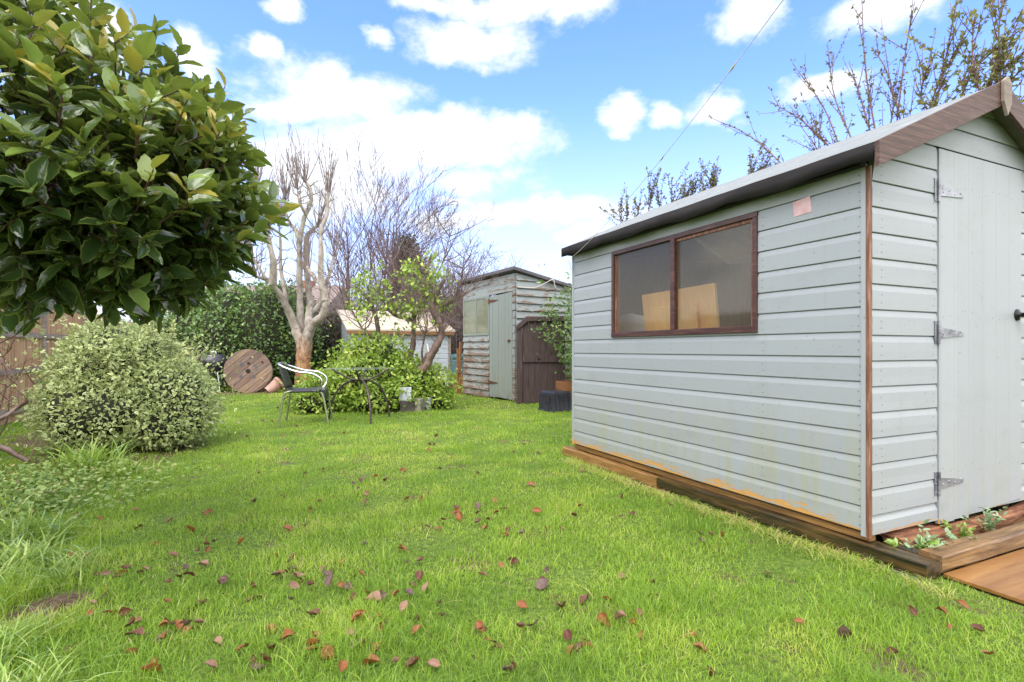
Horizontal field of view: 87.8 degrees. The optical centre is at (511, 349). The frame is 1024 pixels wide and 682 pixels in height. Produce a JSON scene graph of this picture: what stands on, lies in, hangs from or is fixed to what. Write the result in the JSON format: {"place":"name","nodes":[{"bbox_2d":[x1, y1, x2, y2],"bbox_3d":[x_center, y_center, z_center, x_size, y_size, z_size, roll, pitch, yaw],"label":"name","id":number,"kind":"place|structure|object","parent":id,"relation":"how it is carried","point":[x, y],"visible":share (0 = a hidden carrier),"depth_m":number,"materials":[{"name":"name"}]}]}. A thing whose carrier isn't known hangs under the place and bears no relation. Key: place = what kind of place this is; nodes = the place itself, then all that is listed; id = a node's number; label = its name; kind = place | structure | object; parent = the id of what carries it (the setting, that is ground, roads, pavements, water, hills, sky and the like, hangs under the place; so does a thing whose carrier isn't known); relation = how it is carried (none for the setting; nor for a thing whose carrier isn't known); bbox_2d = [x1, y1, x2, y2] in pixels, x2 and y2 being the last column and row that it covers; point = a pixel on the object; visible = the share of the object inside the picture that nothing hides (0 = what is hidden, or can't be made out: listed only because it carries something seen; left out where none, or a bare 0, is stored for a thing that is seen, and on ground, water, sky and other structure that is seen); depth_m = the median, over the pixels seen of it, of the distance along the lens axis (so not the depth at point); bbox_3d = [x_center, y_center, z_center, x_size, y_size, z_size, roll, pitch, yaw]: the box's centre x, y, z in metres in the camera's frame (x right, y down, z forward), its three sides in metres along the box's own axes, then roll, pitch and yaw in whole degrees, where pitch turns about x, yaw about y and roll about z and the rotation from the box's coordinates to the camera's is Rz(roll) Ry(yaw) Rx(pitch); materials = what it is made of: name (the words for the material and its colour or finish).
{"place":"outdoors","nodes":[
{"label":"outdoors","id":0,"kind":"place"},
{"bbox_2d":[166,280,354,331],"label":"neighbour house","id":1,"kind":"structure","parent":0,"point":[315,293],"depth_m":31.16,"materials":[{"name":"grey tile"}]},
{"bbox_2d":[0,380,1023,681],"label":"ground","id":2,"kind":"structure","parent":0,"point":[76,592],"depth_m":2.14,"materials":[{"name":"plant"}]},
{"bbox_2d":[0,562,46,622],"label":"grass tuft","id":3,"kind":"object","parent":2,"relation":"on","point":[4,612],"visible":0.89,"depth_m":1.83,"materials":[{"name":"green plant"}]},
{"bbox_2d":[0,488,58,524],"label":"grass tuft","id":4,"kind":"object","parent":2,"relation":"on","point":[3,504],"visible":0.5,"depth_m":2.84,"materials":[{"name":"green plant"}]},
{"bbox_2d":[0,308,64,462],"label":"dogwood shrub","id":5,"kind":"object","parent":2,"relation":"on","point":[12,452],"visible":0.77,"depth_m":3.91,"materials":[{"name":"brown plant"}]},
{"bbox_2d":[0,519,90,581],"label":"grass tuft","id":6,"kind":"object","parent":2,"relation":"on","point":[26,551],"visible":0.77,"depth_m":2.16,"materials":[{"name":"green plant"}]},
{"bbox_2d":[0,497,113,552],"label":"grass tuft","id":7,"kind":"object","parent":2,"relation":"on","point":[31,525],"visible":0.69,"depth_m":2.45,"materials":[{"name":"green plant"}]},
{"bbox_2d":[0,530,119,596],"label":"grass tuft","id":8,"kind":"object","parent":2,"relation":"on","point":[55,565],"visible":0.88,"depth_m":2.09,"materials":[{"name":"green plant"}]},
{"bbox_2d":[0,601,123,674],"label":"grass tuft","id":9,"kind":"object","parent":2,"relation":"on","point":[10,641],"visible":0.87,"depth_m":1.57,"materials":[{"name":"green plant"}]},
{"bbox_2d":[0,630,128,681],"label":"grass tuft","id":10,"kind":"object","parent":2,"relation":"on","point":[6,678],"visible":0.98,"depth_m":1.41,"materials":[{"name":"green plant"}]},
{"bbox_2d":[0,309,129,424],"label":"reed fence","id":11,"kind":"object","parent":2,"relation":"on","point":[20,347],"visible":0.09,"depth_m":6.97,"materials":[{"name":"wicker"}]},
{"bbox_2d":[22,429,153,474],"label":"grass tuft","id":12,"kind":"object","parent":2,"relation":"on","point":[95,454],"visible":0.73,"depth_m":3.92,"materials":[{"name":"green plant"}]},
{"bbox_2d":[0,448,227,544],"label":"ground cover","id":13,"kind":"object","parent":2,"relation":"on","point":[19,484],"visible":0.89,"depth_m":3.27,"materials":[{"name":"green plant"}]},
{"bbox_2d":[63,451,165,479],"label":"grass tuft","id":14,"kind":"object","parent":2,"relation":"on","point":[121,473],"visible":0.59,"depth_m":3.75,"materials":[{"name":"green plant"}]},
{"bbox_2d":[118,607,131,616],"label":"fallen leaf","id":15,"kind":"object","parent":2,"relation":"on","point":[125,610],"visible":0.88,"depth_m":1.78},
{"bbox_2d":[0,305,267,464],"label":"variegated bush","id":16,"kind":"object","parent":2,"relation":"on","point":[122,384],"visible":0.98,"depth_m":4.55,"materials":[{"name":"green plant"}]},
{"bbox_2d":[125,627,147,634],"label":"fallen leaf","id":17,"kind":"object","parent":2,"relation":"on","point":[139,630],"visible":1,"depth_m":1.63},
{"bbox_2d":[139,663,160,672],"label":"fallen leaf","id":18,"kind":"object","parent":2,"relation":"on","point":[145,667],"visible":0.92,"depth_m":1.46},
{"bbox_2d":[0,0,300,336],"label":"bay tree","id":19,"kind":"object","parent":2,"relation":"on","point":[134,197],"visible":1,"depth_m":1.71,"materials":[{"name":"green plant"}]},
{"bbox_2d":[174,619,183,628],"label":"fallen leaf","id":20,"kind":"object","parent":2,"relation":"on","point":[177,624],"visible":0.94,"depth_m":1.68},
{"bbox_2d":[204,659,219,670],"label":"fallen leaf","id":21,"kind":"object","parent":2,"relation":"on","point":[212,663],"visible":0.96,"depth_m":1.47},
{"bbox_2d":[198,351,227,391],"bbox_3d":[-6.362,0.472,11.290,0.643,0.864,0.612,0,0,-20],"label":"kettle barbecue","id":22,"kind":"object","parent":2,"relation":"on","point":[218,358],"visible":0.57,"depth_m":11.12,"materials":[{"name":"black metal"}]},
{"bbox_2d":[137,268,329,387],"bbox_3d":[-6.809,-0.516,12.726,4.978,2.974,2.147,0,0,8],"label":"ivy hedge","id":23,"kind":"object","parent":2,"relation":"on","point":[265,327],"visible":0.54,"depth_m":12.08,"materials":[{"name":"green plant"}]},
{"bbox_2d":[223,349,272,392],"bbox_3d":[-5.562,0.472,11.259,0.910,0.910,0.474,0,-6,-22],"label":"cable reel","id":24,"kind":"object","parent":2,"relation":"on","point":[258,364],"visible":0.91,"depth_m":11.05,"materials":[{"name":"brown wood"}]},
{"bbox_2d":[264,377,283,392],"bbox_3d":[-4.974,0.780,11.100,0.286,0.286,0.320,0,33,45],"label":"terracotta pot","id":25,"kind":"object","parent":2,"relation":"on","point":[272,386],"visible":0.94,"depth_m":11.04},
{"bbox_2d":[280,628,293,639],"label":"fallen leaf","id":26,"kind":"object","parent":2,"relation":"on","point":[289,632],"visible":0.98,"depth_m":1.61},
{"bbox_2d":[285,581,299,588],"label":"fallen leaf","id":27,"kind":"object","parent":2,"relation":"on","point":[294,583],"visible":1,"depth_m":1.96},
{"bbox_2d":[239,118,348,384],"bbox_3d":[-4.861,-2.112,11.815,2.232,6.115,2.158,0,0,-7],"label":"pollarded tree","id":28,"kind":"object","parent":2,"relation":"on","point":[302,331],"visible":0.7,"depth_m":11.78,"materials":[{"name":"beige plant"}]},
{"bbox_2d":[259,278,330,332],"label":"laurel bush","id":29,"kind":"object","parent":2,"relation":"on","point":[291,293],"visible":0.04,"depth_m":17.76,"materials":[{"name":"green plant"}]},
{"bbox_2d":[277,362,332,426],"bbox_3d":[-2.530,0.532,6.518,0.614,0.759,0.560,0,0,-13],"label":"garden chair","id":30,"kind":"object","parent":2,"relation":"on","point":[285,376],"visible":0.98,"depth_m":6.45,"materials":[{"name":"silver metal"}]},
{"bbox_2d":[306,638,319,645],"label":"fallen leaf","id":31,"kind":"object","parent":2,"relation":"on","point":[314,640],"visible":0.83,"depth_m":1.57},
{"bbox_2d":[306,608,320,614],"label":"fallen leaf","id":32,"kind":"object","parent":2,"relation":"on","point":[314,612],"visible":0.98,"depth_m":1.76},
{"bbox_2d":[320,644,333,659],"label":"fallen leaf","id":33,"kind":"object","parent":2,"relation":"on","point":[329,648],"visible":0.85,"depth_m":1.54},
{"bbox_2d":[324,573,332,588],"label":"fallen leaf","id":34,"kind":"object","parent":2,"relation":"on","point":[328,579],"visible":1,"depth_m":1.98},
{"bbox_2d":[304,295,356,355],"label":"bare shrub","id":35,"kind":"object","parent":2,"relation":"on","point":[329,312],"visible":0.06,"depth_m":13.99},
{"bbox_2d":[338,660,347,672],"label":"fallen leaf","id":36,"kind":"object","parent":2,"relation":"on","point":[342,664],"visible":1,"depth_m":1.45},
{"bbox_2d":[304,282,410,367],"bbox_3d":[-3.974,-0.386,13.326,3.309,2.594,2.421,0,0,0],"label":"bare shrub","id":37,"kind":"object","parent":2,"relation":"on","point":[334,318],"visible":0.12,"depth_m":13.32,"materials":[{"name":"plant"}]},
{"bbox_2d":[313,302,404,379],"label":"evergreen shrub","id":38,"kind":"object","parent":2,"relation":"on","point":[329,333],"visible":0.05,"depth_m":13.42,"materials":[{"name":"green plant"}]},
{"bbox_2d":[328,367,389,423],"bbox_3d":[-1.930,0.569,6.780,0.906,0.665,0.906,0,0,0],"label":"glass table","id":39,"kind":"object","parent":2,"relation":"on","point":[361,380],"visible":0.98,"depth_m":6.79,"materials":[{"name":"brown metal"}]},
{"bbox_2d":[275,320,462,414],"bbox_3d":[-2.068,0.251,8.088,2.686,1.397,1.765,0,0,0],"label":"bright shrub","id":40,"kind":"object","parent":2,"relation":"on","point":[374,358],"visible":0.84,"depth_m":7.74,"materials":[{"name":"green plant"}]},
{"bbox_2d":[362,654,380,664],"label":"fallen leaf","id":41,"kind":"object","parent":2,"relation":"on","point":[369,661],"visible":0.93,"depth_m":1.49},
{"bbox_2d":[324,255,419,310],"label":"bare shrub","id":42,"kind":"object","parent":2,"relation":"on","point":[374,280],"visible":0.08,"depth_m":17.13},
{"bbox_2d":[364,590,380,602],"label":"fallen leaf","id":43,"kind":"object","parent":2,"relation":"on","point":[376,593],"visible":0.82,"depth_m":1.86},
{"bbox_2d":[313,261,437,321],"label":"bare shrub","id":44,"kind":"object","parent":2,"relation":"on","point":[371,289],"visible":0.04,"depth_m":14.91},
{"bbox_2d":[311,129,469,310],"bbox_3d":[-3.831,-2.674,16.422,4.681,7.175,5.249,0,0,-23],"label":"bare tree","id":45,"kind":"object","parent":2,"relation":"on","point":[347,256],"visible":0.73,"depth_m":15.52,"materials":[{"name":"plant"}]},
{"bbox_2d":[337,310,454,386],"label":"shed","id":46,"kind":"structure","parent":2,"relation":"on","point":[443,353],"depth_m":12.40,"materials":[{"name":"white paint"}]},
{"bbox_2d":[399,599,408,610],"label":"fallen leaf","id":47,"kind":"object","parent":2,"relation":"on","point":[403,604],"visible":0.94,"depth_m":1.81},
{"bbox_2d":[376,220,436,310],"bbox_3d":[-3.619,-2.079,18.040,2.367,6.154,2.428,0,0,19],"label":"conifer","id":48,"kind":"object","parent":2,"relation":"on","point":[405,244],"visible":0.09,"depth_m":17.76,"materials":[{"name":"green plant"}]},
{"bbox_2d":[400,401,414,412],"bbox_3d":[-1.483,0.830,7.568,0.200,0.200,0.160,0,0,-8],"label":"brick","id":49,"kind":"object","parent":2,"relation":"on","point":[411,404],"visible":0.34,"depth_m":7.49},
{"bbox_2d":[399,387,411,400],"bbox_3d":[-1.518,0.634,7.582,0.170,0.190,0.040,0,-8,-6],"label":"stone slab","id":50,"kind":"object","parent":49,"relation":"on","point":[404,396],"depth_m":7.56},
{"bbox_2d":[306,189,514,376],"bbox_3d":[-1.526,-0.717,8.020,3.235,3.133,1.474,0,0,0],"label":"apple tree","id":51,"kind":"object","parent":2,"relation":"on","point":[441,325],"visible":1,"depth_m":7.91,"materials":[{"name":"green plant"}]},
{"bbox_2d":[406,656,418,667],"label":"fallen leaf","id":52,"kind":"object","parent":2,"relation":"on","point":[413,661],"visible":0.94,"depth_m":1.50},
{"bbox_2d":[410,398,424,411],"bbox_3d":[-1.359,0.815,7.620,0.170,0.230,0.180,0,0,12],"label":"concrete block","id":53,"kind":"object","parent":2,"relation":"on","point":[419,406],"depth_m":7.53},
{"bbox_2d":[365,250,471,352],"bbox_3d":[-2.123,-1.043,14.290,4.310,3.914,3.267,0,0,0],"label":"bare shrub","id":54,"kind":"object","parent":2,"relation":"on","point":[424,292],"visible":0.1,"depth_m":13.71,"materials":[{"name":"plant"}]},
{"bbox_2d":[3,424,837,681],"bbox_3d":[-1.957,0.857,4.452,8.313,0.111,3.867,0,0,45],"label":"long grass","id":55,"kind":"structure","parent":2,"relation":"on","point":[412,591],"depth_m":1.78,"materials":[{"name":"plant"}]},
{"bbox_2d":[426,658,440,666],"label":"fallen leaf","id":56,"kind":"object","parent":2,"relation":"on","point":[433,662],"visible":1,"depth_m":1.49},
{"bbox_2d":[450,353,463,386],"bbox_3d":[-1.315,0.495,12.900,0.670,0.810,0.670,0,0,0],"label":"water butt","id":57,"kind":"object","parent":2,"relation":"on","point":[454,361],"visible":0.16,"depth_m":12.59,"materials":[{"name":"teal plastic"}]},
{"bbox_2d":[395,237,522,352],"bbox_3d":[-1.435,-1.074,13.731,3.245,3.973,4.557,0,0,-13],"label":"bare shrub","id":58,"kind":"object","parent":2,"relation":"on","point":[454,344],"visible":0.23,"depth_m":13.31,"materials":[{"name":"plant"}]},
{"bbox_2d":[457,342,461,393],"bbox_3d":[-1.073,0.375,10.782,0.070,1.050,0.090,0,0,-31],"label":"leaning timber","id":59,"kind":"object","parent":2,"relation":"on","point":[459,363],"visible":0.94,"depth_m":10.76,"materials":[{"name":"orange wood"}]},
{"bbox_2d":[403,260,544,351],"bbox_3d":[-1.073,-0.722,14.789,6.499,3.392,3.531,0,0,40],"label":"evergreen shrub","id":60,"kind":"object","parent":2,"relation":"on","point":[449,308],"depth_m":15.21,"materials":[{"name":"green plant"}]},
{"bbox_2d":[475,620,483,631],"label":"fallen leaf","id":61,"kind":"object","parent":2,"relation":"on","point":[479,623],"visible":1,"depth_m":1.68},
{"bbox_2d":[426,241,549,352],"bbox_3d":[-0.387,-1.021,14.376,4.250,3.866,3.384,0,0,-20],"label":"bare shrub","id":62,"kind":"object","parent":2,"relation":"on","point":[458,277],"visible":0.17,"depth_m":13.57,"materials":[{"name":"plant"}]},
{"bbox_2d":[457,266,571,400],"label":"old shed","id":63,"kind":"structure","parent":2,"relation":"on","point":[490,324],"depth_m":9.50,"materials":[{"name":"grey paint"}]},
{"bbox_2d":[463,295,489,335],"bbox_3d":[-0.699,-0.632,10.259,0.024,0.735,1.090,0,0,-31],"label":"window frame","id":64,"kind":"structure","parent":63,"relation":"in","point":[487,296],"depth_m":10.24,"materials":[{"name":"paint"}]},
{"bbox_2d":[488,292,512,399],"bbox_3d":[-0.226,-0.062,9.426,0.057,1.847,0.832,0,0,-31],"label":"door","id":65,"kind":"structure","parent":63,"relation":"in","point":[500,306],"depth_m":9.40,"materials":[{"name":"paint"}]},
{"bbox_2d":[515,600,527,607],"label":"fallen leaf","id":66,"kind":"object","parent":2,"relation":"on","point":[521,603],"visible":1,"depth_m":1.85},
{"bbox_2d":[515,316,566,403],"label":"wooden gate","id":67,"kind":"structure","parent":2,"relation":"on","point":[536,375],"depth_m":8.77,"materials":[{"name":"brown wood"}]},
{"bbox_2d":[535,578,548,589],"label":"fallen leaf","id":68,"kind":"object","parent":2,"relation":"on","point":[540,583],"visible":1,"depth_m":2.02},
{"bbox_2d":[530,272,571,379],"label":"evergreen shrub","id":69,"kind":"object","parent":2,"relation":"on","point":[568,326],"visible":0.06,"depth_m":8.35,"materials":[{"name":"green plant"}]},
{"bbox_2d":[538,390,571,412],"bbox_3d":[0.642,0.755,7.850,0.360,0.290,0.420,0,0,-28],"label":"recycling box","id":70,"kind":"object","parent":2,"relation":"on","point":[553,401],"visible":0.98,"depth_m":7.71,"materials":[{"name":"black plastic"}]},
{"bbox_2d":[556,381,571,398],"bbox_3d":[1.130,0.691,8.200,0.840,0.398,0.400,0,0,-10],"label":"wooden planter","id":71,"kind":"object","parent":2,"relation":"on","point":[564,385],"visible":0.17,"depth_m":7.95,"materials":[{"name":"orange wood"}]},
{"bbox_2d":[563,629,571,640],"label":"fallen leaf","id":72,"kind":"object","parent":2,"relation":"on","point":[567,634],"visible":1,"depth_m":1.64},
{"bbox_2d":[579,593,589,604],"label":"fallen leaf","id":73,"kind":"object","parent":2,"relation":"on","point":[583,598],"visible":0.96,"depth_m":1.92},
{"bbox_2d":[597,612,609,625],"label":"fallen leaf","id":74,"kind":"object","parent":2,"relation":"on","point":[600,615],"visible":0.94,"depth_m":1.77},
{"bbox_2d":[562,446,661,487],"bbox_3d":[0.722,0.861,4.003,0.097,0.076,1.204,0,0,-25],"label":"timber sleeper","id":75,"kind":"object","parent":2,"relation":"on","point":[638,474],"visible":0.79,"depth_m":3.86,"materials":[{"name":"brown wood"}]},
{"bbox_2d":[615,610,626,620],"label":"fallen leaf","id":76,"kind":"object","parent":2,"relation":"on","point":[620,613],"visible":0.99,"depth_m":1.75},
{"bbox_2d":[645,484,673,492],"bbox_3d":[0.956,0.921,3.461,0.102,0.045,0.215,0,0,-25],"label":"brick","id":77,"kind":"object","parent":2,"relation":"on","point":[665,491],"visible":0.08,"depth_m":3.42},
{"bbox_2d":[600,138,779,224],"bbox_3d":[2.328,-0.905,7.610,0.656,3.616,3.120,0,0,-31],"label":"tall shrub","id":78,"kind":"object","parent":2,"relation":"on","point":[711,182],"visible":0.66,"depth_m":7.43,"materials":[{"name":"brown plant"}]},
{"bbox_2d":[694,641,706,652],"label":"fallen leaf","id":79,"kind":"object","parent":2,"relation":"on","point":[700,646],"visible":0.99,"depth_m":1.60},
{"bbox_2d":[722,510,761,524],"bbox_3d":[1.236,0.913,2.852,0.102,0.045,0.215,0,0,-25],"label":"brick","id":80,"kind":"object","parent":2,"relation":"on","point":[733,513],"visible":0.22,"depth_m":2.84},
{"bbox_2d":[556,456,987,606],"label":"dry grass","id":81,"kind":"structure","parent":2,"relation":"on","point":[731,518],"depth_m":2.57,"materials":[{"name":"plant"}]},
{"bbox_2d":[657,476,940,579],"bbox_3d":[1.300,0.850,2.747,0.110,0.066,1.540,0,0,-25],"label":"timber sleeper","id":82,"kind":"object","parent":2,"relation":"on","point":[909,562],"visible":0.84,"depth_m":2.43,"materials":[{"name":"brown wood"}]},
{"bbox_2d":[561,76,1023,541],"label":"garden shed","id":83,"kind":"structure","parent":82,"relation":"on","point":[852,365],"depth_m":2.59,"materials":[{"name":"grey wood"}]},
{"bbox_2d":[620,313,644,331],"bbox_3d":[1.002,0.103,4.059,0.050,0.770,0.698,-7,3,-25],"label":"white chair back","id":84,"kind":"object","parent":83,"relation":"in","point":[631,322],"visible":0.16,"depth_m":4.10,"materials":[{"name":"plastic"}]},
{"bbox_2d":[561,0,782,278],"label":"washing line","id":85,"kind":"object","parent":83,"relation":"attached to","point":[731,68],"visible":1,"depth_m":2.25,"materials":[{"name":"white"}]},
{"bbox_2d":[652,303,697,329],"bbox_3d":[1.112,0.236,3.552,0.019,1.065,0.410,-6,2,-25],"label":"wooden board","id":86,"kind":"object","parent":83,"relation":"in","point":[687,316],"visible":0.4,"depth_m":3.47,"materials":[{"name":"brown wood"}]},
{"bbox_2d":[642,283,719,330],"bbox_3d":[1.158,0.180,3.584,0.024,1.180,0.690,-8,3,-25],"label":"wooden board","id":87,"kind":"object","parent":83,"relation":"in","point":[704,297],"visible":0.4,"depth_m":3.38,"materials":[{"name":"brown wood"}]},
{"bbox_2d":[611,211,758,336],"bbox_3d":[1.015,-0.403,3.339,0.052,0.629,1.276,0,0,-25],"label":"window frame","id":88,"kind":"structure","parent":83,"relation":"in","point":[751,218],"depth_m":3.29,"materials":[{"name":"brown wood"}]},
{"bbox_2d":[934,148,1023,523],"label":"door","id":89,"kind":"structure","parent":83,"relation":"in","point":[977,327],"depth_m":2.59,"materials":[{"name":"grey paint"}]},
{"bbox_2d":[708,0,951,163],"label":"tall shrub","id":90,"kind":"object","parent":2,"relation":"on","point":[895,94],"visible":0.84,"depth_m":4.50,"materials":[{"name":"brown plant"}]},
{"bbox_2d":[818,544,870,562],"bbox_3d":[1.475,0.907,2.335,0.102,0.045,0.215,0,0,-25],"label":"brick","id":91,"kind":"object","parent":2,"relation":"on","point":[842,552],"visible":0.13,"depth_m":2.32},
{"bbox_2d":[837,624,851,637],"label":"fallen leaf","id":92,"kind":"object","parent":2,"relation":"on","point":[842,629],"visible":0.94,"depth_m":1.64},
{"bbox_2d":[876,500,1023,541],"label":"flower bed","id":93,"kind":"object","parent":2,"relation":"on","point":[879,538],"depth_m":2.78,"materials":[{"name":"soil"}]},
{"bbox_2d":[883,537,905,546],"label":"weed","id":94,"kind":"object","parent":93,"relation":"on","point":[894,542],"visible":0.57,"depth_m":2.24,"materials":[{"name":"green plant"}]},
{"bbox_2d":[882,542,918,554],"bbox_3d":[1.629,0.832,2.222,0.055,0.025,0.135,0,0,-25],"label":"timber batten","id":95,"kind":"object","parent":93,"relation":"on","point":[907,549],"visible":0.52,"depth_m":2.20,"materials":[{"name":"brown wood"}]},
{"bbox_2d":[901,519,943,548],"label":"weed","id":96,"kind":"object","parent":93,"relation":"on","point":[907,544],"visible":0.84,"depth_m":2.23,"materials":[{"name":"green plant"}]},
{"bbox_2d":[914,535,939,549],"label":"weed","id":97,"kind":"object","parent":93,"relation":"on","point":[932,541],"visible":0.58,"depth_m":2.23,"materials":[{"name":"green plant"}]},
{"bbox_2d":[924,531,948,546],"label":"weed","id":98,"kind":"object","parent":93,"relation":"on","point":[928,535],"visible":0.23,"depth_m":2.27,"materials":[{"name":"green plant"}]},
{"bbox_2d":[880,501,1023,548],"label":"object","id":99,"kind":"object","parent":93,"relation":"on","point":[1014,515],"visible":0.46,"depth_m":2.45,"materials":[{"name":"brown wood"}]},
{"bbox_2d":[940,519,975,537],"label":"weed","id":100,"kind":"object","parent":93,"relation":"on","point":[963,533],"visible":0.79,"depth_m":2.40,"materials":[{"name":"green plant"}]},
{"bbox_2d":[944,527,977,540],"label":"weed","id":101,"kind":"object","parent":93,"relation":"on","point":[950,535],"visible":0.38,"depth_m":2.30,"materials":[{"name":"green plant"}]},
{"bbox_2d":[959,505,1007,530],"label":"weed","id":102,"kind":"object","parent":93,"relation":"on","point":[989,523],"visible":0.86,"depth_m":2.49,"materials":[{"name":"green plant"}]},
{"bbox_2d":[893,0,1023,115],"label":"tall shrub","id":103,"kind":"object","parent":2,"relation":"on","point":[1001,56],"visible":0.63,"depth_m":3.77,"materials":[{"name":"brown plant"}]},
{"bbox_2d":[918,522,1023,572],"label":"timber sleeper","id":104,"kind":"object","parent":2,"relation":"on","point":[958,552],"visible":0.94,"depth_m":2.21,"materials":[{"name":"brown wood"}]},
{"bbox_2d":[970,623,987,633],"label":"fallen leaf","id":105,"kind":"object","parent":2,"relation":"on","point":[979,627],"visible":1,"depth_m":1.65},
{"bbox_2d":[943,549,1023,603],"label":"plywood sheet","id":106,"kind":"object","parent":2,"relation":"on","point":[1002,575],"visible":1,"depth_m":2.05,"materials":[{"name":"wood"}]},
{"bbox_2d":[0,0,1023,321],"label":"sky","id":107,"kind":"structure","parent":0,"point":[542,110],"materials":[{"name":"blue"}]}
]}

